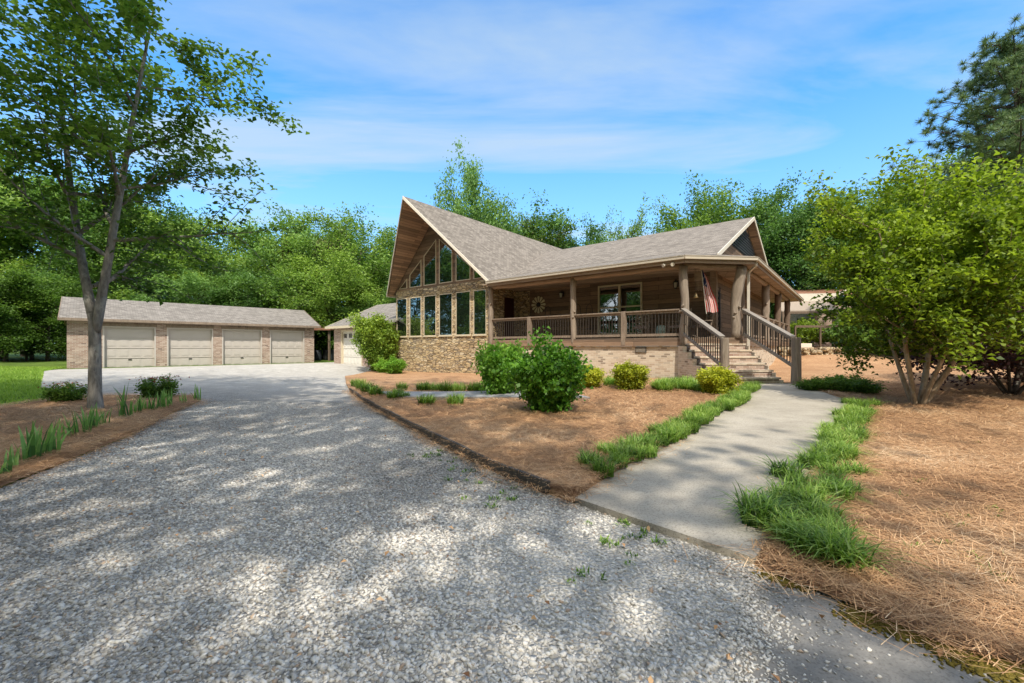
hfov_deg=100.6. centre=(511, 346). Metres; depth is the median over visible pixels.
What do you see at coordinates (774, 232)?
leafy tree
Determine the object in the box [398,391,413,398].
grass tuft
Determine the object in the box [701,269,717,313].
flag
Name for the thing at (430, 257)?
window
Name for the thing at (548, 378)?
hydrangea bush
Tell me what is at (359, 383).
grass tuft
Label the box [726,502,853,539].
liriope clump
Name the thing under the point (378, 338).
holly bush
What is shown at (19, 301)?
young tree
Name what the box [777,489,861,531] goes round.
liriope clump
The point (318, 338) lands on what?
wood edge bush
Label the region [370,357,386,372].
golden shrub
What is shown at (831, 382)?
shrub
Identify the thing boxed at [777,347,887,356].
stone wall
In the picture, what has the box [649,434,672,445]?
liriope clump
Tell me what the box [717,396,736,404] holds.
liriope clump
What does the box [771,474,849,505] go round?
liriope clump
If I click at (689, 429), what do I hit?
liriope clump
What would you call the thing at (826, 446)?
liriope clump
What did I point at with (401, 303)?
window
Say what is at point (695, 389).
liriope clump
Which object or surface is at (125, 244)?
leafy tree
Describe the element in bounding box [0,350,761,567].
ground
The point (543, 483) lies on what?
bed edging
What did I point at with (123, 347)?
garage door
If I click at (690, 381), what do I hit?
liriope clump
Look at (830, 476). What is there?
liriope clump
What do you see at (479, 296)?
window
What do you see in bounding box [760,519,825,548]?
liriope clump
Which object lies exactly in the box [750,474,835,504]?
liriope clump
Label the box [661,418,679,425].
liriope clump
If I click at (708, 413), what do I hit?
liriope clump
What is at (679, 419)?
liriope clump
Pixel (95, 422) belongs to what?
iris plant
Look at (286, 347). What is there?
garage door
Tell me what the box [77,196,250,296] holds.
leafy tree
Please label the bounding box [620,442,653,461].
liriope clump
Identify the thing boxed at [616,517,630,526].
weed
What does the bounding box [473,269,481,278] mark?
window
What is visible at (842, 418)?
liriope clump
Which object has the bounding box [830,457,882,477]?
liriope clump
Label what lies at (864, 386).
shrub
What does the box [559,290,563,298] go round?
wall lantern
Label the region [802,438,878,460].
liriope clump
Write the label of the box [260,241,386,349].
leafy tree
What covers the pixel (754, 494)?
liriope clump
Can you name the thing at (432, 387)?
grass tuft
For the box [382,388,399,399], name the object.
grass tuft
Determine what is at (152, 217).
leafy tree
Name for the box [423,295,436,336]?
window
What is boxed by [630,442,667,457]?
liriope clump
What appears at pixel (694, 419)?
liriope clump
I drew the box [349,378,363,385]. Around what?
grass tuft
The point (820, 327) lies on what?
black rail fence
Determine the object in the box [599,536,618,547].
weed
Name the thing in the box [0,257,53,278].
leafy tree
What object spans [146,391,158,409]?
iris plant
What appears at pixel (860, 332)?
distant bush
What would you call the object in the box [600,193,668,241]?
leafy tree
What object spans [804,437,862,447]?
liriope clump
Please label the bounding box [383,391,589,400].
slate path
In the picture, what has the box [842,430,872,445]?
liriope clump
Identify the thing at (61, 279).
leafy tree
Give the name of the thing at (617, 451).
liriope clump
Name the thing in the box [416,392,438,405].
grass tuft
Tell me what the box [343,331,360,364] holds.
garage door
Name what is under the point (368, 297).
leafy tree
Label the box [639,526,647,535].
weed
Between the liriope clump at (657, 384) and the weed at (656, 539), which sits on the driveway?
the weed at (656, 539)
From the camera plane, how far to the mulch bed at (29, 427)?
6.91 m
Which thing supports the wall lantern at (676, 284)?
attached to the house
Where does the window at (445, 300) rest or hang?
in the house
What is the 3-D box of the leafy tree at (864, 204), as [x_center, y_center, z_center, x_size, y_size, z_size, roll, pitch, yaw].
[30.389,-7.285,39.505,11.472,15.083,14.931,0,0,-22]
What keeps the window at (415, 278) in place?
in the house
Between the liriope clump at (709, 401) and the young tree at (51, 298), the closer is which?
the liriope clump at (709, 401)
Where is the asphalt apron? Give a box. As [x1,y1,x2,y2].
[734,571,1018,682]
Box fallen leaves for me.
[48,407,1023,682]
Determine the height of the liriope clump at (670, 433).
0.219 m
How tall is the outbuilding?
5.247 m
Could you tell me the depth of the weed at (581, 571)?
2.40 m
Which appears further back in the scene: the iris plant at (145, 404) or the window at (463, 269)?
the window at (463, 269)
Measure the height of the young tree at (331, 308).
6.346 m
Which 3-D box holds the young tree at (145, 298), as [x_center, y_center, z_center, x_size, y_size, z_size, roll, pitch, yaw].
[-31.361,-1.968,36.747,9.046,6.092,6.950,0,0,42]
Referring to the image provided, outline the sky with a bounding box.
[0,0,1023,343]
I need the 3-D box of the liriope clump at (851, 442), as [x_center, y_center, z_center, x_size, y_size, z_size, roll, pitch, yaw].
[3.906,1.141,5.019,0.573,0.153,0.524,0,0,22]
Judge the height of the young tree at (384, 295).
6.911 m
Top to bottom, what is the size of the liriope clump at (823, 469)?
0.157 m
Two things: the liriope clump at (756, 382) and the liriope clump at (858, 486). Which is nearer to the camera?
the liriope clump at (858, 486)
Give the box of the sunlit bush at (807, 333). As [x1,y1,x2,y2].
[790,317,832,344]
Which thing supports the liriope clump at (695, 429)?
on the concrete walk
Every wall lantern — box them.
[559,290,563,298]
[673,279,678,288]
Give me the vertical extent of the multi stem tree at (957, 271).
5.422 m
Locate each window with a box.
[397,298,406,337]
[400,279,406,288]
[409,260,421,287]
[409,297,421,336]
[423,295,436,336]
[424,240,436,285]
[438,293,452,336]
[439,239,452,283]
[455,291,470,335]
[456,254,470,280]
[472,289,486,335]
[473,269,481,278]
[598,282,642,334]
[797,318,811,343]
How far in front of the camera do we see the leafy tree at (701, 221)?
41.42 m
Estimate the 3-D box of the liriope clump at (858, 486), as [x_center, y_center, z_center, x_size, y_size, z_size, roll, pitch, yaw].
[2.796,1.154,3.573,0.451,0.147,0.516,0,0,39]
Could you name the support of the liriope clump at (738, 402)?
on the concrete walk
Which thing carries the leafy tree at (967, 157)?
on the ground at (38, 360)
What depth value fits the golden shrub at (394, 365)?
21.13 m
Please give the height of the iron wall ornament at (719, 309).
1.752 m
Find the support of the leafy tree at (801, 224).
on the ground at (38, 360)
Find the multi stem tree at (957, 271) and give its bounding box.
[799,144,1023,404]
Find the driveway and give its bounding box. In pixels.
[0,362,851,682]
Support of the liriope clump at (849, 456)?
on the pine straw at (938, 453)
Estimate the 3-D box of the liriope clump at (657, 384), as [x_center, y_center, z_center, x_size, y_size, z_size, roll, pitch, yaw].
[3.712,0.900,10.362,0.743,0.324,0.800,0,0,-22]
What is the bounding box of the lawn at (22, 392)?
[0,367,64,403]
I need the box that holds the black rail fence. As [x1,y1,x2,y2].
[794,325,845,347]
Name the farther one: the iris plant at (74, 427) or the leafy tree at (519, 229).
the leafy tree at (519, 229)
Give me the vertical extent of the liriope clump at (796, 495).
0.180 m
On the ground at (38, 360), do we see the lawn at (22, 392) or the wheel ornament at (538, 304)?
the lawn at (22, 392)
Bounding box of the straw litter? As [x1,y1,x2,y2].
[1,389,1023,682]
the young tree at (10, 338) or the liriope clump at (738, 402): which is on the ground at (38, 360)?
the young tree at (10, 338)
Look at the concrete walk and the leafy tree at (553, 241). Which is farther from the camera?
the leafy tree at (553, 241)
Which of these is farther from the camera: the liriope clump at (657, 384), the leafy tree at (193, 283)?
the leafy tree at (193, 283)
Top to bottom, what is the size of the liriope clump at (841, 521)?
0.197 m
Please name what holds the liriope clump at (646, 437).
on the pine straw at (518, 458)
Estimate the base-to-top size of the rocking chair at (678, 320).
1.127 m
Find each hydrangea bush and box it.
[470,338,524,394]
[492,325,593,413]
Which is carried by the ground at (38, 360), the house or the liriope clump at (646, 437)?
the house
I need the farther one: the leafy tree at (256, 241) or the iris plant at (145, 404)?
the leafy tree at (256, 241)
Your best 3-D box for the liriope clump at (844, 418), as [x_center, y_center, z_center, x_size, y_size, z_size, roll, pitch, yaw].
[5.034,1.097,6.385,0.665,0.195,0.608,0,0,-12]
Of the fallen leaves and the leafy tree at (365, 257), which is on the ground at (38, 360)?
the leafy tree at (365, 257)
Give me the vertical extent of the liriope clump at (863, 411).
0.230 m
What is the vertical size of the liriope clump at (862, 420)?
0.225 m
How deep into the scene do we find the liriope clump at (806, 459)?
4.26 m
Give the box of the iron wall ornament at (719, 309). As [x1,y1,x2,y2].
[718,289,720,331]
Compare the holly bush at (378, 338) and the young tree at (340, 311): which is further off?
the young tree at (340, 311)
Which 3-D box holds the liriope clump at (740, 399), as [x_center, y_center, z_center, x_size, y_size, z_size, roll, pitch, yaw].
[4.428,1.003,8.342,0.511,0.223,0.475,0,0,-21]
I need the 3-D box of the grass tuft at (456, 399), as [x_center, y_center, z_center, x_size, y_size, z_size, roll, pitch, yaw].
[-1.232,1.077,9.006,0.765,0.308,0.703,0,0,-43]
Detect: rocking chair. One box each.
[632,314,651,337]
[666,308,691,337]
[691,312,714,337]
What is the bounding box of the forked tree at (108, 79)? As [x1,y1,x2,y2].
[0,0,310,409]
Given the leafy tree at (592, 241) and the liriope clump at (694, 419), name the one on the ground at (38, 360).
the leafy tree at (592, 241)
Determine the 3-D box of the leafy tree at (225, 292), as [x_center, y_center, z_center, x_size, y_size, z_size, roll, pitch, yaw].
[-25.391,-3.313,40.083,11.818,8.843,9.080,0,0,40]
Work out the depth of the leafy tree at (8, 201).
40.33 m
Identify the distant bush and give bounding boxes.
[822,310,873,346]
[848,309,868,344]
[857,313,915,356]
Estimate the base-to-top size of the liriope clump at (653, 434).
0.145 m
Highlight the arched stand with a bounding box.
[586,303,592,338]
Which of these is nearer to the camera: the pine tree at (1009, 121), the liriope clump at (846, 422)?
the liriope clump at (846, 422)
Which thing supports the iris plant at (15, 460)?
on the mulch bed at (29, 427)
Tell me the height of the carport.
3.096 m
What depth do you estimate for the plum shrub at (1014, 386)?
9.60 m
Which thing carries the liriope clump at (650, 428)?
on the pine straw at (518, 458)
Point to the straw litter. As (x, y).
(883, 615)
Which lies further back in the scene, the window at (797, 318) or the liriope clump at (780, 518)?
the window at (797, 318)
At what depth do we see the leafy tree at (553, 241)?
41.92 m
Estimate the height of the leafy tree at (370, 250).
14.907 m
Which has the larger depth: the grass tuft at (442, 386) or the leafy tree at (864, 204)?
the leafy tree at (864, 204)
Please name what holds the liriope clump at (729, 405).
on the concrete walk
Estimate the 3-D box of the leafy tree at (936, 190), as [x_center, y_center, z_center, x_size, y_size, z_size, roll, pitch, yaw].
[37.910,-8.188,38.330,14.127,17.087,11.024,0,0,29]
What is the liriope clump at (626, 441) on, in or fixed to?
on the pine straw at (518, 458)
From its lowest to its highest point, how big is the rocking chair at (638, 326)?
1.127 m
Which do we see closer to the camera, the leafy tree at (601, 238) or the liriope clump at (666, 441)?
the liriope clump at (666, 441)
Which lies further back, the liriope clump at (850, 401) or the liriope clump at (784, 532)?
the liriope clump at (850, 401)
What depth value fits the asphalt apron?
1.77 m
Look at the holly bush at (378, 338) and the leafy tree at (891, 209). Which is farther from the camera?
the leafy tree at (891, 209)
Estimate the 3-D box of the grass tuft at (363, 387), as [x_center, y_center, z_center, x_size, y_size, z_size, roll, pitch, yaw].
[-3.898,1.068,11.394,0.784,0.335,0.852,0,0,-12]
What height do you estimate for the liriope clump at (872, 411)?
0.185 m
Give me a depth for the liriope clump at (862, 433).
5.48 m
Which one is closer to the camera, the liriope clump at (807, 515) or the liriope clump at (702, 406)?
the liriope clump at (807, 515)
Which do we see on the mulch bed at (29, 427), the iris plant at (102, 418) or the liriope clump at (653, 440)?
the iris plant at (102, 418)
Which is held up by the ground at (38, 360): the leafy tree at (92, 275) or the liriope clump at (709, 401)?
the leafy tree at (92, 275)
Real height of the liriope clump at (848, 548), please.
0.238 m
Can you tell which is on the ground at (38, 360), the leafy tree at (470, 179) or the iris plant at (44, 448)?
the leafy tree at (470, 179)
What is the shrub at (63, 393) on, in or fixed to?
on the mulch bed at (29, 427)
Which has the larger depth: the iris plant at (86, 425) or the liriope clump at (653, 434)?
the iris plant at (86, 425)
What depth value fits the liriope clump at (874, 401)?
8.10 m
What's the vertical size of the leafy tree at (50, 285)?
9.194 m
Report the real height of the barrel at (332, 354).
0.860 m
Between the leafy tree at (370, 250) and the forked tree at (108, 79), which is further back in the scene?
the leafy tree at (370, 250)
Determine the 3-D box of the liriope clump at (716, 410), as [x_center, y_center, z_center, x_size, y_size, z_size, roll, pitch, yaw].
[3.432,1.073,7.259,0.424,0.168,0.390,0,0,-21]
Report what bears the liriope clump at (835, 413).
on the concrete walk
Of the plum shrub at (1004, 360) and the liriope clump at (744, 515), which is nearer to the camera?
the liriope clump at (744, 515)
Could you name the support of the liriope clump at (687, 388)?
on the pine straw at (518, 458)
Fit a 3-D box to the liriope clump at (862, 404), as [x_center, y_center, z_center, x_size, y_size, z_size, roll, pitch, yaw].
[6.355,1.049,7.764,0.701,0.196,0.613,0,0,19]
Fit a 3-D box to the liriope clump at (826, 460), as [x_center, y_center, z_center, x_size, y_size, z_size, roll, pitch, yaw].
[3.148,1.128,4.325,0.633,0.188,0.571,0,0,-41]
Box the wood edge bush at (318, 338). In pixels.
[314,330,333,356]
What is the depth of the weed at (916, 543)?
2.58 m
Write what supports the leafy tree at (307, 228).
on the ground at (38, 360)
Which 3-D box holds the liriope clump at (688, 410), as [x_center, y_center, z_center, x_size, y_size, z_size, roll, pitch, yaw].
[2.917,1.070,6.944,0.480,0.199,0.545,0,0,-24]
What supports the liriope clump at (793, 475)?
on the pine straw at (938, 453)
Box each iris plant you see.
[0,446,12,477]
[4,444,25,469]
[15,420,52,461]
[24,425,57,457]
[34,419,71,453]
[52,418,64,442]
[62,413,77,436]
[74,411,94,432]
[81,403,103,428]
[97,409,111,424]
[113,383,133,416]
[133,397,142,412]
[137,394,147,409]
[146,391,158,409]
[157,389,168,408]
[161,388,172,405]
[179,390,186,402]
[190,384,200,400]
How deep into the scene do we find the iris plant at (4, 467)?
4.13 m
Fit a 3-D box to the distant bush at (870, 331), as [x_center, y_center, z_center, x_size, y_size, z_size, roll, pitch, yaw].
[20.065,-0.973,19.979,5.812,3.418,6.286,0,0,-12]
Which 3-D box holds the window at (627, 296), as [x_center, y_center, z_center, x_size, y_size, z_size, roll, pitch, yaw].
[4.647,-1.625,18.300,2.020,2.150,0.160,0,0,39]
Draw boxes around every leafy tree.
[0,117,79,268]
[0,147,94,356]
[0,170,163,297]
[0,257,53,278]
[0,263,69,359]
[0,271,70,358]
[17,266,96,344]
[21,179,226,289]
[33,246,173,329]
[42,192,222,301]
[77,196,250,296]
[95,270,207,299]
[96,203,280,307]
[112,266,241,306]
[170,212,287,304]
[173,211,325,308]
[187,261,287,308]
[193,258,354,308]
[254,215,353,305]
[260,199,385,304]
[260,201,395,335]
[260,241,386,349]
[302,266,395,331]
[315,225,394,320]
[334,225,396,296]
[371,250,389,291]
[426,135,523,230]
[468,188,579,248]
[512,215,581,247]
[517,217,578,248]
[556,212,610,248]
[577,221,641,245]
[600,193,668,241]
[639,178,783,278]
[679,167,804,286]
[717,176,858,318]
[757,188,877,318]
[785,173,910,302]
[815,155,934,304]
[841,143,970,233]
[885,129,1008,205]
[915,170,988,251]
[927,166,1021,268]
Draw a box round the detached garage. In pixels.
[57,296,320,368]
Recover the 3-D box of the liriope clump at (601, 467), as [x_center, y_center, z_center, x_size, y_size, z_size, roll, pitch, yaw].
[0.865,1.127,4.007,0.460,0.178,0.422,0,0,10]
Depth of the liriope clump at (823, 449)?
4.51 m
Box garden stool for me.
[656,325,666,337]
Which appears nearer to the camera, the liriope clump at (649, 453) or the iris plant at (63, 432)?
the liriope clump at (649, 453)
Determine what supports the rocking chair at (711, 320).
on the house
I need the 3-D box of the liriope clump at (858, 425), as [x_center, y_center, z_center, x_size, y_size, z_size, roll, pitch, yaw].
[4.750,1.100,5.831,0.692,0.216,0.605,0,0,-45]
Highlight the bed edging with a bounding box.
[349,388,549,493]
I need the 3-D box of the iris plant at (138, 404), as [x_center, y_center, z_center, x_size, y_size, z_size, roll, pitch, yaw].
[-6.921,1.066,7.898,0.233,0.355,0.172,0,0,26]
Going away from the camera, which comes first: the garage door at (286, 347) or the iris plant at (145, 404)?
the iris plant at (145, 404)
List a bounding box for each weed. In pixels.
[574,565,588,576]
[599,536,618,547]
[600,534,612,543]
[601,571,607,580]
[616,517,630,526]
[627,532,643,539]
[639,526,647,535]
[650,534,668,545]
[902,541,924,548]
[976,562,1004,575]
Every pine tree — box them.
[885,13,1023,277]
[942,40,1023,195]
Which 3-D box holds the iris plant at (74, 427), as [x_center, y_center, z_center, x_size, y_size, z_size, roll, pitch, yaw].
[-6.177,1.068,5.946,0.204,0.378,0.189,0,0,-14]
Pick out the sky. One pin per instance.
(594, 105)
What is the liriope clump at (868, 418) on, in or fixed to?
on the pine straw at (938, 453)
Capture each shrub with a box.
[38,380,87,402]
[128,373,189,397]
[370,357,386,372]
[383,354,407,373]
[579,363,606,387]
[609,358,651,390]
[694,363,743,395]
[792,378,827,390]
[808,375,849,391]
[822,372,864,381]
[832,377,890,394]
[888,288,1023,395]
[955,298,1023,382]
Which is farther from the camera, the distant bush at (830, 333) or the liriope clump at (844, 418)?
the distant bush at (830, 333)
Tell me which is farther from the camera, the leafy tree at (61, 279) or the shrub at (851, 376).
the leafy tree at (61, 279)
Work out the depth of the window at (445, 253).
21.68 m
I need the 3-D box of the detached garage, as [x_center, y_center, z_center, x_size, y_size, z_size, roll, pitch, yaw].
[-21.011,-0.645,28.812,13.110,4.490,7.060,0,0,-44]
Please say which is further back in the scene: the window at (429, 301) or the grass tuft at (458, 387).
the window at (429, 301)
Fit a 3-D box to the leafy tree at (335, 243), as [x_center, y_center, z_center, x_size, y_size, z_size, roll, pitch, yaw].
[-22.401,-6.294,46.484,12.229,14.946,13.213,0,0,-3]
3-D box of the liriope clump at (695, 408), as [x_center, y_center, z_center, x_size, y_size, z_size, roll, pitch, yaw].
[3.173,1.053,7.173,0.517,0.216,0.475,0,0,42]
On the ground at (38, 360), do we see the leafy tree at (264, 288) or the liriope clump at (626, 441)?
the leafy tree at (264, 288)
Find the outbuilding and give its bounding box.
[781,289,857,346]
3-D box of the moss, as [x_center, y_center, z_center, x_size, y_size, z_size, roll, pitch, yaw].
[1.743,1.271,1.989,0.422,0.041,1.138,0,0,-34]
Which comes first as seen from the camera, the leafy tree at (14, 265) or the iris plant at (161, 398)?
the iris plant at (161, 398)
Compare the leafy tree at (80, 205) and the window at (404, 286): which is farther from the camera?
the leafy tree at (80, 205)
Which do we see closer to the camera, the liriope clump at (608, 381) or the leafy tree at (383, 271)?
the liriope clump at (608, 381)
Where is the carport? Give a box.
[314,326,333,360]
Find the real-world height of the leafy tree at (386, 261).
14.979 m
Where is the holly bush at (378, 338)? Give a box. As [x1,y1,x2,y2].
[345,309,402,371]
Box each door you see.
[104,327,153,367]
[168,329,210,365]
[223,330,259,364]
[271,331,302,362]
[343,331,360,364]
[504,297,513,339]
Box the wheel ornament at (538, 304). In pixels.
[531,296,545,312]
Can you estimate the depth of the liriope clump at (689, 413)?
6.77 m
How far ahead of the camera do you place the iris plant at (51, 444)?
4.96 m
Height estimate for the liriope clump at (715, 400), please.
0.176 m
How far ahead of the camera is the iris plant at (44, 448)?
4.83 m
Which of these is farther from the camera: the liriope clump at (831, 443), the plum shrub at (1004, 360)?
the plum shrub at (1004, 360)
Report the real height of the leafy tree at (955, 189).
17.044 m
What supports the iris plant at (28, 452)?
on the mulch bed at (29, 427)
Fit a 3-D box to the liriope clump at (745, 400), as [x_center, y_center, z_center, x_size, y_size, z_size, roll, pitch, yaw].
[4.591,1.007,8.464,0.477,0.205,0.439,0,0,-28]
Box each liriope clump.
[576,447,611,468]
[584,456,620,478]
[587,438,628,456]
[602,441,635,462]
[603,375,616,386]
[605,449,636,468]
[608,434,648,450]
[617,430,655,445]
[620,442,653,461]
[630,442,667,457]
[637,430,661,438]
[637,435,668,449]
[647,423,664,434]
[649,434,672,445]
[651,424,680,442]
[652,378,673,390]
[652,381,676,391]
[659,422,693,438]
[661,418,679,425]
[666,415,692,424]
[671,420,692,434]
[672,380,689,390]
[675,409,708,416]
[677,408,699,415]
[681,377,697,383]
[681,412,710,426]
[681,420,699,432]
[683,382,698,390]
[684,382,697,391]
[684,407,715,421]
[686,403,712,412]
[687,384,702,392]
[687,412,714,424]
[694,401,708,408]
[703,399,722,404]
[708,405,723,415]
[709,401,726,411]
[711,488,823,529]
[713,478,802,515]
[714,397,725,406]
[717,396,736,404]
[720,400,738,409]
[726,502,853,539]
[728,392,749,404]
[730,397,741,405]
[734,393,749,402]
[739,488,809,517]
[742,453,821,478]
[745,384,756,391]
[749,380,761,388]
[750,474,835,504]
[756,513,878,567]
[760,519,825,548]
[767,466,823,488]
[770,515,903,566]
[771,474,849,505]
[774,486,856,515]
[774,515,941,574]
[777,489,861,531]
[778,450,834,469]
[778,503,889,546]
[783,503,823,526]
[790,437,862,462]
[790,448,847,467]
[795,475,865,497]
[799,439,863,455]
[799,474,881,503]
[800,457,862,478]
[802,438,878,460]
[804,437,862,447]
[808,426,853,443]
[809,423,848,438]
[810,441,874,462]
[810,468,866,485]
[813,419,843,429]
[817,474,875,496]
[822,424,876,435]
[824,412,862,424]
[825,437,865,447]
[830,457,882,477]
[831,407,865,415]
[832,414,875,425]
[833,405,863,416]
[836,418,861,426]
[837,400,871,408]
[837,420,879,433]
[840,429,880,441]
[841,404,864,409]
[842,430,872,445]
[844,411,873,424]
[845,397,871,405]
[847,406,878,418]
[847,414,873,423]
[853,404,883,413]
[865,397,891,406]
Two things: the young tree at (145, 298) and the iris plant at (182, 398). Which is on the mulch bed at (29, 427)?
the iris plant at (182, 398)
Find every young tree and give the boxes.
[0,263,78,361]
[0,267,112,360]
[0,276,62,345]
[0,316,63,360]
[122,291,189,303]
[269,290,358,358]
[329,303,374,321]
[366,281,395,306]
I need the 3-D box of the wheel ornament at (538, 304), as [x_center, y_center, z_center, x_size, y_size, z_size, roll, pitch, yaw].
[1.297,-2.080,20.915,0.840,0.840,0.040,0,0,39]
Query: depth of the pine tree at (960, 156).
26.91 m
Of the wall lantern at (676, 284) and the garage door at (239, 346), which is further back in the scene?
the garage door at (239, 346)
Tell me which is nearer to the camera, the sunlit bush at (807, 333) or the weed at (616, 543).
the weed at (616, 543)
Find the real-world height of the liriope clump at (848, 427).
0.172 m
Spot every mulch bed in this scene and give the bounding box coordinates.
[0,395,196,485]
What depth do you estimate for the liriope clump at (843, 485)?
3.42 m
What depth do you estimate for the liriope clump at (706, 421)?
6.50 m
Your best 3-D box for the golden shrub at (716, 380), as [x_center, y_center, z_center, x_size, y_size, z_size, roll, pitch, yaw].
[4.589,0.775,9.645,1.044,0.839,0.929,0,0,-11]
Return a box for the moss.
[751,569,1023,682]
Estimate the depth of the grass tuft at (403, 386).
12.09 m
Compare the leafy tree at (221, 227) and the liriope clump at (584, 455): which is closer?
the liriope clump at (584, 455)
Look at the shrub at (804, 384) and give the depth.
10.50 m
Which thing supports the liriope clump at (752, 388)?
on the concrete walk
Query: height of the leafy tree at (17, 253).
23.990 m
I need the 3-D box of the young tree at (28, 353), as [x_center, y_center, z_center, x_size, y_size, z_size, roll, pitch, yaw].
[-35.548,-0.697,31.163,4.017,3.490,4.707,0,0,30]
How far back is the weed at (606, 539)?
2.81 m
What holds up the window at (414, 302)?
in the house
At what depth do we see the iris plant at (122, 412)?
7.42 m
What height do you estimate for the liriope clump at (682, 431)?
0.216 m
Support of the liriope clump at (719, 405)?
on the concrete walk
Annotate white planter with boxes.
[801,343,811,347]
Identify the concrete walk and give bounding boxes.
[575,383,845,564]
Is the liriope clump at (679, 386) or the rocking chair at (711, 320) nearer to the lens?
the liriope clump at (679, 386)
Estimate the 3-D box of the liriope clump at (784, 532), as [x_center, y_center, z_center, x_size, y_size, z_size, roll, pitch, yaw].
[1.818,1.155,2.621,0.599,0.177,0.655,0,0,33]
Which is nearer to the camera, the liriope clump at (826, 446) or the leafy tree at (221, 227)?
the liriope clump at (826, 446)
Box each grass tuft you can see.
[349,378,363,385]
[353,379,378,388]
[357,381,377,393]
[367,384,389,396]
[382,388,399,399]
[395,382,408,389]
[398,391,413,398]
[415,380,431,390]
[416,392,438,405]
[427,382,439,390]
[429,381,459,390]
[442,392,469,405]
[448,381,466,390]
[465,381,483,390]
[467,379,486,390]
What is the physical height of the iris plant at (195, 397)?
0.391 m
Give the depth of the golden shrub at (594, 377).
10.88 m
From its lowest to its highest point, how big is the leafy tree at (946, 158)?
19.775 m
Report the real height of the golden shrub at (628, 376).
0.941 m
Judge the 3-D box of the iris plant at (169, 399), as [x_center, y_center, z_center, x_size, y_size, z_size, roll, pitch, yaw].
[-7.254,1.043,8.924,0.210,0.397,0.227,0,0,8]
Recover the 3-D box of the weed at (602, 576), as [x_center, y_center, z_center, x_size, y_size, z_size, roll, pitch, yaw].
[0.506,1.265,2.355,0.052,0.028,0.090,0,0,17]
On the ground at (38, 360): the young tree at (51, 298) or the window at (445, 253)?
the young tree at (51, 298)
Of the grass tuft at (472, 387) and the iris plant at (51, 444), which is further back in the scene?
the grass tuft at (472, 387)
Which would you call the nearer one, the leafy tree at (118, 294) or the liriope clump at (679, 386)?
the liriope clump at (679, 386)
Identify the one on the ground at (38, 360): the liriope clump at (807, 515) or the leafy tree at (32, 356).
the leafy tree at (32, 356)
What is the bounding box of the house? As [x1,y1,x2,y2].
[325,196,803,383]
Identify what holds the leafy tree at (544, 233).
on the ground at (38, 360)
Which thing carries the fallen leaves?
on the driveway
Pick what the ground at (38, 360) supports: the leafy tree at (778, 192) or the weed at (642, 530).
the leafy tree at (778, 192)
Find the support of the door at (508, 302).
in the house

